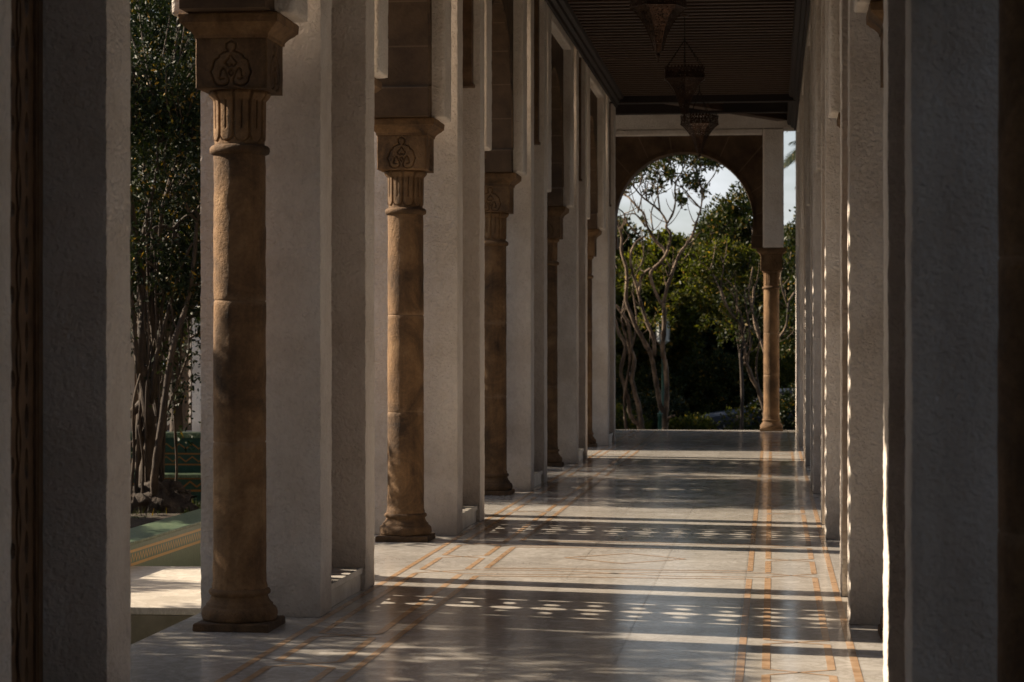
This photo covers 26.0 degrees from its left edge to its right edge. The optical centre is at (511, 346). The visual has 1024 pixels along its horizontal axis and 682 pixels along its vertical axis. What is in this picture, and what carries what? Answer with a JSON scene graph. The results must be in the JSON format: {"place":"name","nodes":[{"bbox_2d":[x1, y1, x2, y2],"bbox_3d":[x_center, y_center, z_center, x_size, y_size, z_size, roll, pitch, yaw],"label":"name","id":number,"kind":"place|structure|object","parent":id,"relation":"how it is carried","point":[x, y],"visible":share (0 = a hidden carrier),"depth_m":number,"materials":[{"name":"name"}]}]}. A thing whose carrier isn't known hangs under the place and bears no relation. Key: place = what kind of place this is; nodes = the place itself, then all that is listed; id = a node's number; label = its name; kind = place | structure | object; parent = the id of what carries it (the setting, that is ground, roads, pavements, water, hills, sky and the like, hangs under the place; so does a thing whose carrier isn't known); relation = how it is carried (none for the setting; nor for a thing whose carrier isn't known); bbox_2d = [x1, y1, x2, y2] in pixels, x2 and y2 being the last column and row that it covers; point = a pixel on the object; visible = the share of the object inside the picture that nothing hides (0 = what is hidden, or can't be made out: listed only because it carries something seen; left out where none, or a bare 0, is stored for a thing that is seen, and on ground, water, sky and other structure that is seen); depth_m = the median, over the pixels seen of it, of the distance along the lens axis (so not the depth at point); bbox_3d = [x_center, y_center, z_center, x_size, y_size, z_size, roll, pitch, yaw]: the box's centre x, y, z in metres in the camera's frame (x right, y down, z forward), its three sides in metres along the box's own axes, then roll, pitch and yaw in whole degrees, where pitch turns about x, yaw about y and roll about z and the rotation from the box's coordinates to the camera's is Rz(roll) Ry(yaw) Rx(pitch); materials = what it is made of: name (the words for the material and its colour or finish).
{"place":"outdoors","nodes":[
{"label":"outdoors","id":0,"kind":"place"},
{"bbox_2d":[130,566,200,614],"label":"terrace","id":1,"kind":"structure","parent":0,"point":[165,590],"depth_m":14.59,"materials":[{"name":"beige stone"}]},
{"bbox_2d":[130,506,200,527],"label":"planter soil","id":2,"kind":"structure","parent":0,"point":[136,521],"depth_m":23.61,"materials":[{"name":"soil"}]},
{"bbox_2d":[130,0,200,513],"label":"garden tree","id":3,"kind":"object","parent":2,"relation":"on","point":[155,254],"visible":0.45,"depth_m":24.38,"materials":[{"name":"green plant"}]},
{"bbox_2d":[130,0,200,431],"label":"garden tree","id":4,"kind":"object","parent":2,"relation":"on","point":[157,30],"visible":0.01,"depth_m":27.01,"materials":[{"name":"green plant"}]},
{"bbox_2d":[130,431,200,472],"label":"tiled wall","id":5,"kind":"structure","parent":2,"relation":"on","point":[189,461],"depth_m":26.74,"materials":[{"name":"green tile"}]},
{"bbox_2d":[133,0,200,431],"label":"garden tree","id":6,"kind":"object","parent":2,"relation":"on","point":[179,416],"visible":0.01,"depth_m":31.31,"materials":[{"name":"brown plant"}]},
{"bbox_2d":[133,472,200,504],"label":"tiled wall","id":7,"kind":"structure","parent":2,"relation":"on","point":[191,481],"depth_m":26.01,"materials":[{"name":"green tile"}]},
{"bbox_2d":[132,499,200,518],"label":"grass","id":8,"kind":"structure","parent":0,"point":[186,510],"depth_m":24.04,"materials":[{"name":"green plant"}]},
{"bbox_2d":[141,16,795,364],"label":"sky","id":9,"kind":"structure","parent":0,"point":[720,183],"materials":[{"name":"white"}]},
{"bbox_2d":[134,0,809,130],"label":"ceiling","id":10,"kind":"structure","parent":0,"point":[749,54],"depth_m":31.70,"materials":[{"name":"brown wood"}]},
{"bbox_2d":[629,0,687,61],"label":"hanging lantern","id":11,"kind":"object","parent":10,"relation":"hanging from","point":[663,29],"visible":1,"depth_m":22.11,"materials":[{"name":"orange metal"}]},
{"bbox_2d":[664,15,704,121],"bbox_3d":[2.185,-3.525,28.097,0.592,1.370,0.517,0,0,-27],"label":"hanging lantern","id":12,"kind":"object","parent":10,"relation":"hanging from","point":[679,81],"visible":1,"depth_m":27.99,"materials":[{"name":"orange metal"}]},
{"bbox_2d":[680,85,718,159],"bbox_3d":[2.856,-3.525,33.818,0.592,1.370,0.517,0,0,4],"label":"hanging lantern","id":13,"kind":"object","parent":10,"relation":"hanging from","point":[705,132],"visible":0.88,"depth_m":33.73,"materials":[{"name":"orange metal"}]},
{"bbox_2d":[130,430,883,681],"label":"corridor floor","id":14,"kind":"structure","parent":0,"point":[585,618],"depth_m":14.16,"materials":[{"name":"grey stone"}]},
{"bbox_2d":[0,0,11,681],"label":"pier","id":15,"kind":"structure","parent":14,"relation":"on","point":[5,355],"depth_m":7.72,"materials":[{"name":"white paint"}]},
{"bbox_2d":[43,0,130,681],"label":"pier","id":16,"kind":"structure","parent":14,"relation":"on","point":[86,363],"depth_m":8.92,"materials":[{"name":"white paint"}]},
{"bbox_2d":[130,286,134,430],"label":"pier","id":17,"kind":"structure","parent":14,"relation":"on","point":[132,374],"depth_m":38.27,"materials":[{"name":"white paint"}]},
{"bbox_2d":[188,326,190,422],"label":"pier","id":18,"kind":"structure","parent":14,"relation":"on","point":[189,373],"depth_m":43.11,"materials":[{"name":"white paint"}]},
{"bbox_2d":[192,168,200,431],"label":"pier","id":19,"kind":"structure","parent":14,"relation":"on","point":[196,414],"depth_m":37.86,"materials":[{"name":"white paint"}]},
{"bbox_2d":[178,11,298,632],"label":"column","id":20,"kind":"structure","parent":14,"relation":"on","point":[239,67],"depth_m":12.51,"materials":[{"name":"brown stone"}]},
{"bbox_2d":[172,0,307,22],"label":"arch","id":21,"kind":"structure","parent":20,"relation":"on","point":[294,11],"depth_m":12.35,"materials":[{"name":"stone"}]},
{"bbox_2d":[200,0,331,616],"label":"pier","id":22,"kind":"structure","parent":14,"relation":"on","point":[298,161],"depth_m":13.14,"materials":[{"name":"white paint"}]},
{"bbox_2d":[331,567,362,606],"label":"marble sill","id":23,"kind":"structure","parent":14,"relation":"on","point":[345,582],"depth_m":14.11,"materials":[{"name":"white stone"}]},
{"bbox_2d":[331,0,374,589],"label":"pier","id":24,"kind":"structure","parent":14,"relation":"on","point":[352,282],"depth_m":14.58,"materials":[{"name":"white paint"}]},
{"bbox_2d":[374,78,381,93],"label":"column","id":25,"kind":"structure","parent":14,"relation":"on","point":[378,84],"depth_m":15.52,"materials":[{"name":"brown stone"}]},
{"bbox_2d":[374,117,444,542],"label":"column","id":26,"kind":"structure","parent":14,"relation":"on","point":[405,155],"depth_m":18.23,"materials":[{"name":"brown stone"}]},
{"bbox_2d":[374,0,450,122],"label":"arch","id":27,"kind":"structure","parent":26,"relation":"on","point":[412,56],"depth_m":18.00,"materials":[{"name":"stone"}]},
{"bbox_2d":[374,0,462,534],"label":"pier","id":28,"kind":"structure","parent":14,"relation":"on","point":[443,339],"depth_m":18.83,"materials":[{"name":"white paint"}]},
{"bbox_2d":[141,430,761,681],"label":"floor joints","id":29,"kind":"object","parent":14,"relation":"on","point":[571,571],"visible":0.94,"depth_m":14.71,"materials":[{"name":"grey"}]},
{"bbox_2d":[462,505,477,528],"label":"marble sill","id":30,"kind":"structure","parent":14,"relation":"on","point":[469,515],"depth_m":19.84,"materials":[{"name":"white stone"}]},
{"bbox_2d":[462,0,474,87],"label":"lattice screen","id":31,"kind":"object","parent":30,"relation":"on","point":[467,69],"depth_m":20.14,"materials":[{"name":"brown wood"}]},
{"bbox_2d":[462,0,484,521],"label":"pier","id":32,"kind":"structure","parent":14,"relation":"on","point":[473,180],"depth_m":20.26,"materials":[{"name":"white paint"}]},
{"bbox_2d":[484,172,521,495],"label":"column","id":33,"kind":"structure","parent":14,"relation":"on","point":[499,187],"depth_m":23.95,"materials":[{"name":"brown stone"}]},
{"bbox_2d":[484,0,526,174],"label":"arch","id":34,"kind":"structure","parent":33,"relation":"on","point":[505,89],"depth_m":23.71,"materials":[{"name":"stone"}]},
{"bbox_2d":[506,0,533,490],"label":"pier","id":35,"kind":"structure","parent":14,"relation":"on","point":[520,333],"depth_m":24.54,"materials":[{"name":"white paint"}]},
{"bbox_2d":[534,470,542,486],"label":"marble sill","id":36,"kind":"structure","parent":14,"relation":"on","point":[537,477],"depth_m":25.54,"materials":[{"name":"white stone"}]},
{"bbox_2d":[534,0,540,144],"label":"lattice screen","id":37,"kind":"object","parent":36,"relation":"on","point":[536,72],"depth_m":25.86,"materials":[{"name":"brown wood"}]},
{"bbox_2d":[215,431,863,681],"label":"floor inlay","id":38,"kind":"object","parent":14,"relation":"on","point":[740,665],"visible":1,"depth_m":14.97,"materials":[{"name":"orange stone"}]},
{"bbox_2d":[534,0,546,482],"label":"pier","id":39,"kind":"structure","parent":14,"relation":"on","point":[540,307],"depth_m":25.98,"materials":[{"name":"white paint"}]},
{"bbox_2d":[547,206,568,466],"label":"column","id":40,"kind":"structure","parent":14,"relation":"on","point":[556,215],"depth_m":29.67,"materials":[{"name":"brown stone"}]},
{"bbox_2d":[547,5,573,207],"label":"arch","id":41,"kind":"structure","parent":40,"relation":"on","point":[560,118],"depth_m":29.41,"materials":[{"name":"stone"}]},
{"bbox_2d":[557,46,578,463],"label":"pier","id":42,"kind":"structure","parent":14,"relation":"on","point":[568,337],"depth_m":30.26,"materials":[{"name":"white paint"}]},
{"bbox_2d":[579,448,583,460],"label":"marble sill","id":43,"kind":"structure","parent":14,"relation":"on","point":[581,450],"depth_m":31.26,"materials":[{"name":"white stone"}]},
{"bbox_2d":[578,58,581,180],"bbox_3d":[0.802,-1.335,31.159,0.280,5.559,1.120,0,0,7],"label":"lattice screen","id":44,"kind":"object","parent":43,"relation":"on","point":[579,93],"depth_m":31.58,"materials":[{"name":"brown wood"}]},
{"bbox_2d":[578,58,587,458],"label":"pier","id":45,"kind":"structure","parent":14,"relation":"on","point":[583,305],"depth_m":31.70,"materials":[{"name":"white paint"}]},
{"bbox_2d":[587,229,601,446],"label":"column","id":46,"kind":"structure","parent":14,"relation":"on","point":[593,235],"depth_m":35.41,"materials":[{"name":"brown stone"}]},
{"bbox_2d":[587,66,605,229],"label":"arch","id":47,"kind":"structure","parent":46,"relation":"on","point":[596,153],"depth_m":35.15,"materials":[{"name":"paint"}]},
{"bbox_2d":[592,94,608,444],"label":"pier","id":48,"kind":"structure","parent":14,"relation":"on","point":[600,347],"depth_m":35.98,"materials":[{"name":"white paint"}]},
{"bbox_2d":[609,432,612,442],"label":"marble sill","id":49,"kind":"structure","parent":14,"relation":"on","point":[610,436],"depth_m":37.05,"materials":[{"name":"white stone"}]},
{"bbox_2d":[609,102,610,206],"bbox_3d":[1.474,-1.335,36.880,0.280,5.559,1.120,0,0,7],"label":"lattice screen","id":50,"kind":"object","parent":49,"relation":"on","point":[609,154],"depth_m":37.30,"materials":[{"name":"brown wood"}]},
{"bbox_2d":[609,103,615,441],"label":"pier","id":51,"kind":"structure","parent":14,"relation":"on","point":[612,315],"depth_m":37.42,"materials":[{"name":"white paint"}]},
{"bbox_2d":[756,248,786,430],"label":"column","id":52,"kind":"structure","parent":14,"relation":"on","point":[771,264],"depth_m":42.02,"materials":[{"name":"brown stone"}]},
{"bbox_2d":[615,128,783,249],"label":"arch","id":53,"kind":"structure","parent":52,"relation":"on","point":[751,160],"depth_m":41.98,"materials":[{"name":"stone"}]},
{"bbox_2d":[615,114,793,130],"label":"wall beam","id":54,"kind":"structure","parent":53,"relation":"on","point":[658,122],"depth_m":42.03,"materials":[{"name":"white paint"}]},
{"bbox_2d":[796,128,798,431],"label":"pier","id":55,"kind":"structure","parent":14,"relation":"on","point":[797,338],"depth_m":41.76,"materials":[{"name":"white paint"}]},
{"bbox_2d":[799,101,799,441],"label":"pier","id":56,"kind":"structure","parent":14,"relation":"on","point":[799,271],"depth_m":37.06,"materials":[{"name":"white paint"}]},
{"bbox_2d":[800,90,803,445],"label":"pier","id":57,"kind":"structure","parent":14,"relation":"on","point":[801,334],"depth_m":35.60,"materials":[{"name":"white paint"}]},
{"bbox_2d":[803,55,804,459],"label":"pier","id":58,"kind":"structure","parent":14,"relation":"on","point":[804,268],"depth_m":31.34,"materials":[{"name":"white paint"}]},
{"bbox_2d":[805,42,810,464],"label":"pier","id":59,"kind":"structure","parent":14,"relation":"on","point":[807,335],"depth_m":29.88,"materials":[{"name":"white paint"}]},
{"bbox_2d":[810,0,812,484],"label":"pier","id":60,"kind":"structure","parent":14,"relation":"on","point":[811,248],"depth_m":25.61,"materials":[{"name":"white paint"}]},
{"bbox_2d":[812,0,820,493],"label":"pier","id":61,"kind":"structure","parent":14,"relation":"on","point":[816,386],"depth_m":24.16,"materials":[{"name":"white paint"}]},
{"bbox_2d":[821,0,824,524],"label":"pier","id":62,"kind":"structure","parent":14,"relation":"on","point":[823,262],"depth_m":19.89,"materials":[{"name":"white paint"}]},
{"bbox_2d":[825,0,839,538],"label":"pier","id":63,"kind":"structure","parent":14,"relation":"on","point":[832,329],"depth_m":18.44,"materials":[{"name":"white paint"}]},
{"bbox_2d":[837,112,839,127],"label":"column","id":64,"kind":"structure","parent":14,"relation":"on","point":[838,121],"depth_m":17.87,"materials":[{"name":"brown stone"}]},
{"bbox_2d":[828,0,840,117],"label":"arch","id":65,"kind":"structure","parent":64,"relation":"on","point":[834,14],"depth_m":17.80,"materials":[{"name":"paint"}]},
{"bbox_2d":[840,0,847,595],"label":"pier","id":66,"kind":"structure","parent":14,"relation":"on","point":[843,290],"depth_m":14.20,"materials":[{"name":"white paint"}]},
{"bbox_2d":[847,0,883,624],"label":"pier","id":67,"kind":"structure","parent":14,"relation":"on","point":[865,419],"depth_m":12.74,"materials":[{"name":"white paint"}]},
{"bbox_2d":[866,0,883,641],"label":"column","id":68,"kind":"structure","parent":14,"relation":"on","point":[875,16],"depth_m":12.17,"materials":[{"name":"brown stone"}]},
{"bbox_2d":[883,0,905,681],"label":"pier","id":69,"kind":"structure","parent":14,"relation":"on","point":[894,436],"depth_m":8.54,"materials":[{"name":"white paint"}]},
{"bbox_2d":[904,0,998,681],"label":"pier","id":70,"kind":"structure","parent":14,"relation":"on","point":[951,267],"depth_m":7.08,"materials":[{"name":"white paint"}]},
{"bbox_2d":[997,0,1023,681],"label":"column","id":71,"kind":"structure","parent":14,"relation":"on","point":[1010,475],"depth_m":6.41,"materials":[{"name":"brown stone"}]},
{"bbox_3d":[1.869,-0.134,9.023,0.568,3.471,0.567,0,0,7],"label":"column","id":72,"kind":"object","parent":14,"relation":"on","visible":0},
{"bbox_2d":[854,0,870,12],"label":"arch","id":73,"kind":"structure","parent":72,"relation":"on","point":[861,6],"depth_m":12.22,"materials":[{"name":"paint"}]},
{"bbox_3d":[-2.052,1.524,8.386,0.690,0.153,1.120,0,0,7],"label":"marble sill","id":74,"kind":"object","parent":14,"relation":"on","visible":0},
{"bbox_2d":[10,0,42,681],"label":"lattice screen","id":75,"kind":"object","parent":74,"relation":"on","point":[26,258],"visible":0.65,"depth_m":8.80,"materials":[{"name":"brown wood"}]},
{"bbox_3d":[-5.969,1.524,38.367,1.120,0.153,0.690,0,0,7],"label":"marble sill","id":76,"kind":"object","parent":14,"relation":"on","visible":0},
{"bbox_2d":[135,154,191,429],"bbox_3d":[-5.956,-1.335,38.476,1.120,5.559,0.280,0,0,7],"label":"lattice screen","id":77,"kind":"object","parent":76,"relation":"on","point":[186,406],"visible":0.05,"depth_m":38.31,"materials":[{"name":"brown wood"}]},
{"bbox_3d":[3.235,-0.134,20.663,0.568,3.471,0.567,0,0,7],"label":"column","id":78,"kind":"object","parent":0,"visible":0},
{"bbox_2d":[815,0,820,172],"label":"arch","id":79,"kind":"structure","parent":78,"relation":"on","point":[817,86],"depth_m":23.52,"materials":[{"name":"paint"}]},
{"bbox_3d":[3.907,-0.134,26.384,0.568,3.471,0.567,0,0,7],"label":"column","id":80,"kind":"object","parent":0,"visible":0},
{"bbox_2d":[806,14,810,205],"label":"arch","id":81,"kind":"structure","parent":80,"relation":"on","point":[808,113],"depth_m":29.25,"materials":[{"name":"paint"}]},
{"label":"garden slope","id":82,"kind":"structure","parent":0,"visible":0},
{"bbox_2d":[615,218,644,429],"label":"arch tree","id":83,"kind":"object","parent":82,"relation":"on","point":[628,343],"visible":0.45,"depth_m":46.98,"materials":[{"name":"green plant"}]},
{"bbox_2d":[615,400,652,429],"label":"bush","id":84,"kind":"object","parent":82,"relation":"on","point":[619,423],"visible":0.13,"depth_m":49.34,"materials":[{"name":"green plant"}]},
{"bbox_2d":[615,216,653,386],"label":"background tree","id":85,"kind":"object","parent":82,"relation":"on","point":[627,244],"depth_m":62.31,"materials":[{"name":"green plant"}]},
{"bbox_2d":[615,362,685,420],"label":"bush","id":86,"kind":"object","parent":82,"relation":"on","point":[643,376],"visible":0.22,"depth_m":59.29,"materials":[{"name":"green plant"}]},
{"bbox_2d":[616,388,690,429],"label":"bush","id":87,"kind":"object","parent":82,"relation":"on","point":[675,409],"visible":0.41,"depth_m":55.22,"materials":[{"name":"green plant"}]},
{"bbox_2d":[657,411,662,429],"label":"bollard","id":88,"kind":"object","parent":82,"relation":"on","point":[659,414],"visible":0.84,"depth_m":46.22,"materials":[{"name":"teal metal"}]},
{"bbox_2d":[656,317,669,404],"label":"garden lamp","id":89,"kind":"object","parent":82,"relation":"on","point":[658,339],"visible":0.24,"depth_m":49.92,"materials":[{"name":"metal"}]},
{"bbox_2d":[615,227,712,406],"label":"background tree","id":90,"kind":"object","parent":82,"relation":"on","point":[682,344],"visible":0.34,"depth_m":60.36,"materials":[{"name":"green plant"}]},
{"bbox_2d":[617,155,723,429],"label":"arch tree","id":91,"kind":"object","parent":82,"relation":"on","point":[670,172],"visible":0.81,"depth_m":46.41,"materials":[{"name":"green plant"}]},
{"bbox_2d":[618,233,763,414],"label":"arch tree","id":92,"kind":"object","parent":82,"relation":"on","point":[698,296],"visible":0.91,"depth_m":47.98,"materials":[{"name":"green plant"}]},
{"bbox_2d":[668,411,719,429],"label":"bush","id":93,"kind":"object","parent":82,"relation":"on","point":[676,423],"visible":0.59,"depth_m":52.67,"materials":[{"name":"green plant"}]},
{"bbox_2d":[672,209,754,412],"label":"background tree","id":94,"kind":"object","parent":82,"relation":"on","point":[696,233],"depth_m":64.19,"materials":[{"name":"green plant"}]},
{"bbox_2d":[718,404,750,429],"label":"bush","id":95,"kind":"object","parent":82,"relation":"on","point":[736,421],"visible":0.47,"depth_m":55.63,"materials":[{"name":"green plant"}]},
{"bbox_2d":[687,181,786,429],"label":"background tree","id":96,"kind":"object","parent":82,"relation":"on","point":[729,213],"visible":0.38,"depth_m":53.01,"materials":[{"name":"green plant"}]},
{"bbox_2d":[698,223,795,409],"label":"background tree","id":97,"kind":"object","parent":82,"relation":"on","point":[710,341],"visible":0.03,"depth_m":63.17,"materials":[{"name":"green plant"}]},
{"bbox_2d":[699,388,795,429],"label":"bush","id":98,"kind":"object","parent":82,"relation":"on","point":[716,416],"visible":0.12,"depth_m":56.55,"materials":[{"name":"green plant"}]},
{"bbox_2d":[719,337,795,410],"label":"bush","id":99,"kind":"object","parent":82,"relation":"on","point":[786,365],"visible":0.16,"depth_m":60.15,"materials":[{"name":"green plant"}]},
{"bbox_2d":[739,392,782,429],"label":"bush","id":100,"kind":"object","parent":82,"relation":"on","point":[752,407],"visible":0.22,"depth_m":54.11,"materials":[{"name":"green plant"}]},
{"bbox_2d":[750,235,795,349],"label":"arch tree","id":101,"kind":"object","parent":82,"relation":"on","point":[787,314],"visible":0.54,"depth_m":48.70,"materials":[{"name":"green plant"}]},
{"bbox_2d":[763,206,795,359],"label":"background tree","id":102,"kind":"object","parent":82,"relation":"on","point":[789,343],"visible":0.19,"depth_m":56.76,"materials":[{"name":"green plant"}]},
{"bbox_2d":[779,380,795,429],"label":"bush","id":103,"kind":"object","parent":82,"relation":"on","point":[785,403],"visible":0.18,"depth_m":52.53,"materials":[{"name":"green plant"}]},
{"bbox_2d":[784,131,795,188],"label":"palm tree","id":104,"kind":"object","parent":82,"relation":"on","point":[790,159],"visible":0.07,"depth_m":58.03,"materials":[{"name":"green plant"}]},
{"bbox_3d":[4.578,-0.134,32.105,0.568,3.471,0.567,0,0,7],"label":"column","id":105,"kind":"object","parent":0,"visible":0},
{"bbox_2d":[801,67,803,228],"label":"arch","id":106,"kind":"structure","parent":105,"relation":"on","point":[802,162],"depth_m":34.97,"materials":[{"name":"paint"}]},
{"bbox_3d":[5.275,-0.134,38.044,0.568,3.471,0.567,0,0,7],"label":"column","id":107,"kind":"object","parent":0,"visible":0},
{"bbox_2d":[797,113,798,245],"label":"arch","id":108,"kind":"structure","parent":107,"relation":"on","point":[798,181],"depth_m":40.91,"materials":[{"name":"paint"}]},
{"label":"basin floor","id":109,"kind":"structure","parent":0,"visible":0},
{"bbox_2d":[131,615,193,643],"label":"basin wall","id":110,"kind":"structure","parent":109,"relation":"on","point":[144,626],"depth_m":13.65,"materials":[{"name":"stone"}]},
{"bbox_2d":[130,509,200,566],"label":"tiled kerb","id":111,"kind":"structure","parent":109,"relation":"on","point":[173,541],"depth_m":17.39,"materials":[{"name":"green tile"}]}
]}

